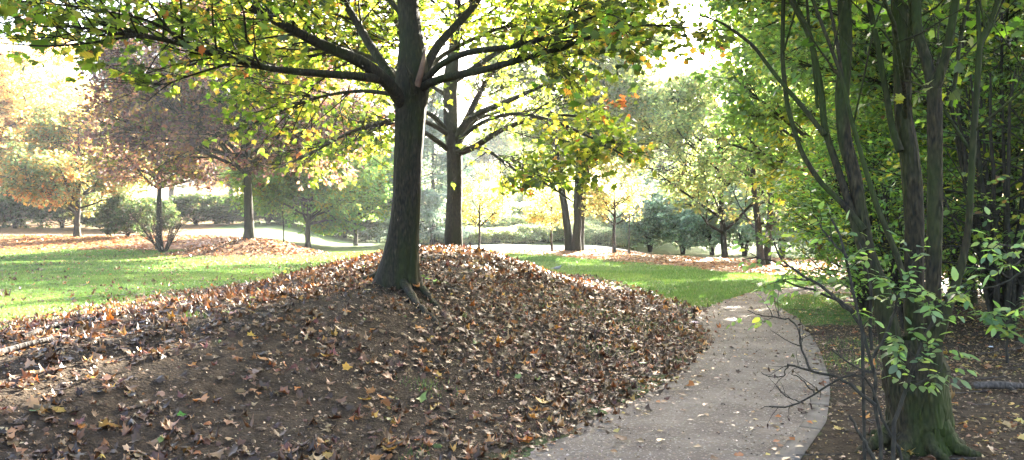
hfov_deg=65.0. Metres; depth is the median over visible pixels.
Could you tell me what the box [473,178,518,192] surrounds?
bramble bush
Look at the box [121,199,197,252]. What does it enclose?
bare shrub
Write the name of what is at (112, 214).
hedge bush
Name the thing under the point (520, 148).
tree
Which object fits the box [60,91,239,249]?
tree
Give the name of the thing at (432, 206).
conifer
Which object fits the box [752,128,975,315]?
bush
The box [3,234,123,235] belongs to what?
distant path
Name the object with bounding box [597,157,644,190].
tree
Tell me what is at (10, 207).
hedge bush
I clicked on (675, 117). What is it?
tree
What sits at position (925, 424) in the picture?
multi stem tree
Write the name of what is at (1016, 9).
tree
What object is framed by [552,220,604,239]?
bramble bush
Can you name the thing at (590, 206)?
bramble bush
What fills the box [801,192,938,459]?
elder shoot
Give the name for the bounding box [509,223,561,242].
bramble bush
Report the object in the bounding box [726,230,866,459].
elder shoot
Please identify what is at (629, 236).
pole
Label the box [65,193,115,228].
hedge bush
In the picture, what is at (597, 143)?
maple tree
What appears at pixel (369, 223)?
hedge bush
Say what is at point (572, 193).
bramble bush
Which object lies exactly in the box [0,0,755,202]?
sky
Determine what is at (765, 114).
tree
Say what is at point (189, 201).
hedge bush
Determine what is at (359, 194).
hornbeam tree
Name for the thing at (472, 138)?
tree
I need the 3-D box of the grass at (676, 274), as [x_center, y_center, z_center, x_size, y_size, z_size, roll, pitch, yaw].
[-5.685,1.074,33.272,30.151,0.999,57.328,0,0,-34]
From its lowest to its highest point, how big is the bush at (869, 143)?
5.956 m
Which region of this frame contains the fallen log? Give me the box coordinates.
[972,381,1023,393]
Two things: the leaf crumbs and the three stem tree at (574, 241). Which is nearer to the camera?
the leaf crumbs
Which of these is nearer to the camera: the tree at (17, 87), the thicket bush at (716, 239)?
the thicket bush at (716, 239)
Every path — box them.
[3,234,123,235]
[472,244,788,259]
[513,278,947,459]
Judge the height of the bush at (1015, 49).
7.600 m
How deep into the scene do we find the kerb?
6.87 m
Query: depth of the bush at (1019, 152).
12.72 m
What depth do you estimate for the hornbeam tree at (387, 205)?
65.09 m
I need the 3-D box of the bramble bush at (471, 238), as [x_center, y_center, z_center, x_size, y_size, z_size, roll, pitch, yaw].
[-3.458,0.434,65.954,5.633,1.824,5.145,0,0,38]
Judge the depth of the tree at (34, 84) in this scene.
79.00 m
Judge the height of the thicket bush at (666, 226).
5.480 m
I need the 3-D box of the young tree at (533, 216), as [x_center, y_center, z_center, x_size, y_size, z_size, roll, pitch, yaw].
[2.271,-1.160,52.037,4.076,5.631,3.689,0,0,37]
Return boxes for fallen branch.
[0,334,74,354]
[19,319,100,338]
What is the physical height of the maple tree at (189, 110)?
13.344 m
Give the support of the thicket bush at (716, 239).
on the ground at (316, 389)
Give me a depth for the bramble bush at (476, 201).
73.60 m
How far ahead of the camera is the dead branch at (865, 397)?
5.25 m
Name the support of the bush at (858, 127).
on the ground at (316, 389)
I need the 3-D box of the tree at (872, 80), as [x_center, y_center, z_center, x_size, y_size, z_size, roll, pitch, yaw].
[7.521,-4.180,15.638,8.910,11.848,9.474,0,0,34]
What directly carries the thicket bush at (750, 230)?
on the ground at (316, 389)
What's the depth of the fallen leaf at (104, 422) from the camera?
5.35 m
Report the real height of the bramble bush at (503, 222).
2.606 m
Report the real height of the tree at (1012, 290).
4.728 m
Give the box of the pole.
[628,213,631,253]
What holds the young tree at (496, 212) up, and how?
on the ground at (316, 389)
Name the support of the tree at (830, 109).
on the ground at (316, 389)
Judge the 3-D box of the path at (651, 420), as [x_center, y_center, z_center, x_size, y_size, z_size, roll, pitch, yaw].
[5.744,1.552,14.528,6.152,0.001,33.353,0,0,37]
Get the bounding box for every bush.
[0,186,46,228]
[15,188,92,228]
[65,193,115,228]
[93,194,155,236]
[131,196,181,229]
[165,192,232,224]
[196,194,262,223]
[229,196,299,223]
[268,205,313,225]
[312,223,366,237]
[342,210,388,241]
[420,217,437,243]
[423,217,475,239]
[439,225,500,244]
[444,192,512,211]
[464,211,519,227]
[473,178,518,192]
[474,226,532,243]
[503,201,549,225]
[507,187,572,209]
[508,210,573,224]
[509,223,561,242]
[548,183,573,208]
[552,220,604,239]
[569,195,619,211]
[569,206,617,226]
[584,226,640,246]
[608,182,676,251]
[626,162,689,236]
[644,193,709,253]
[668,180,746,254]
[696,177,763,255]
[730,184,814,257]
[748,179,829,257]
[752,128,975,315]
[762,96,965,294]
[777,86,960,284]
[799,91,995,290]
[815,151,1013,328]
[850,0,1023,306]
[912,0,1023,293]
[949,64,1023,213]
[970,46,1023,260]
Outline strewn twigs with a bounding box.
[58,287,1023,459]
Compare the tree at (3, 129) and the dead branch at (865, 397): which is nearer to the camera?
the dead branch at (865, 397)
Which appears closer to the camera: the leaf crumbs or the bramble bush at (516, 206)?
the leaf crumbs
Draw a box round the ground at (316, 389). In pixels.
[0,213,1023,459]
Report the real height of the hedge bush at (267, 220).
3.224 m
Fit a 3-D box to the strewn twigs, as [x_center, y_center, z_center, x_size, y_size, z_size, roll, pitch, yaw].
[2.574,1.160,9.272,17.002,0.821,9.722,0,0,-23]
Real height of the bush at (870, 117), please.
4.467 m
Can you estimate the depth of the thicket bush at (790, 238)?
49.69 m
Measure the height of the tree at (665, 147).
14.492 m
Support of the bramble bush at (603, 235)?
on the ground at (316, 389)
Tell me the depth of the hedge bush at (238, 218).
77.69 m
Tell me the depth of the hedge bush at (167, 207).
69.72 m
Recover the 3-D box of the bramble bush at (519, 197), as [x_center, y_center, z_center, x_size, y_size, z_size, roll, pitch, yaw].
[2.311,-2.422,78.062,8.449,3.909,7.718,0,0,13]
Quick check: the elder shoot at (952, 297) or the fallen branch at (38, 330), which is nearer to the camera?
the elder shoot at (952, 297)
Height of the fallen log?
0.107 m
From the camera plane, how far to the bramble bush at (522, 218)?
68.39 m
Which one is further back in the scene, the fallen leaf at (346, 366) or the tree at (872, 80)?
the tree at (872, 80)
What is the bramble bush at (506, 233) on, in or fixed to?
on the ground at (316, 389)
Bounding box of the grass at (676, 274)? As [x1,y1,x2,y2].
[0,248,973,459]
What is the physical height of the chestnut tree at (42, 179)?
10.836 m
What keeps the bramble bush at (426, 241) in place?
on the ground at (316, 389)
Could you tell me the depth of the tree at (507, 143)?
136.09 m
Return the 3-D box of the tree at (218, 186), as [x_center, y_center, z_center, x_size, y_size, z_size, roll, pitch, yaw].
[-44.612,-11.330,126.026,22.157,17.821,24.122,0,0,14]
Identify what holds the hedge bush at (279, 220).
on the ground at (316, 389)
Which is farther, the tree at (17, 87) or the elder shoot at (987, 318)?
the tree at (17, 87)
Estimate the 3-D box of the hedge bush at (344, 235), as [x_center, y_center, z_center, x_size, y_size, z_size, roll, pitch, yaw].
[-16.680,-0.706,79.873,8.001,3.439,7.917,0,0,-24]
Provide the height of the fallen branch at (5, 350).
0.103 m
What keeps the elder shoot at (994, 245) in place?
on the ground at (316, 389)
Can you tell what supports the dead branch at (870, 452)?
on the ground at (316, 389)
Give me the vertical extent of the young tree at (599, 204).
6.647 m
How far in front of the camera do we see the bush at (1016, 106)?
13.26 m
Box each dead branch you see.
[761,320,902,459]
[848,415,875,459]
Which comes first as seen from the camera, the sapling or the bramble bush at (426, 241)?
the sapling
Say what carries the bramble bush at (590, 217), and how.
on the ground at (316, 389)
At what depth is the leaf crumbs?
7.26 m
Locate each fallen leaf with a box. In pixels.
[98,418,118,427]
[160,421,176,429]
[193,393,208,401]
[342,362,350,369]
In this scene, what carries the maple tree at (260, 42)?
on the ground at (316, 389)
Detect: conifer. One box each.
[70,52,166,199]
[359,75,490,244]
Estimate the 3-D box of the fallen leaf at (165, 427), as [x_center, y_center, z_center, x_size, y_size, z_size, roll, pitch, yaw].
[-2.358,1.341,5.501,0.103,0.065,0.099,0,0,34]
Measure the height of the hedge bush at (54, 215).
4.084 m
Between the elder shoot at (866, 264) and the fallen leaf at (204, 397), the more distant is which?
the fallen leaf at (204, 397)
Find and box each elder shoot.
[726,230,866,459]
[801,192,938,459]
[875,266,980,459]
[938,207,1023,316]
[969,295,1023,363]
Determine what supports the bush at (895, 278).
on the ground at (316, 389)
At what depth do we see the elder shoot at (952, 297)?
4.94 m
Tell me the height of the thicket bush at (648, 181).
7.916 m
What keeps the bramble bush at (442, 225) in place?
on the ground at (316, 389)
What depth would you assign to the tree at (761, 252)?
34.70 m
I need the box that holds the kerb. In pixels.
[776,317,829,459]
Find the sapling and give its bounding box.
[274,189,302,241]
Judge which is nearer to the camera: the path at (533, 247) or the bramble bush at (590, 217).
the path at (533, 247)
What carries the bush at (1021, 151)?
on the ground at (316, 389)
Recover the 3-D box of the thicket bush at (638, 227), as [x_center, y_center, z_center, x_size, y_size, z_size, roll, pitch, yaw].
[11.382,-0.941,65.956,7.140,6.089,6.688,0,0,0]
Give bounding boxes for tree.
[0,0,756,342]
[0,21,116,226]
[0,71,33,185]
[0,73,140,222]
[0,96,156,236]
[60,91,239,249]
[70,0,394,239]
[136,107,225,204]
[171,143,241,195]
[203,0,665,245]
[218,130,392,247]
[298,140,423,245]
[422,134,516,196]
[462,159,515,247]
[465,0,678,250]
[467,118,566,183]
[510,94,602,182]
[521,183,573,251]
[525,0,1023,459]
[572,154,655,252]
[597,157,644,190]
[608,65,813,257]
[629,105,730,183]
[686,0,1023,304]
[689,0,1023,213]
[695,10,829,264]
[825,5,1023,126]
[861,16,1023,338]
[1011,0,1023,38]
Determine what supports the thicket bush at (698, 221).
on the ground at (316, 389)
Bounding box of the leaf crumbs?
[0,272,1023,459]
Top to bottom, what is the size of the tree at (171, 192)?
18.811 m

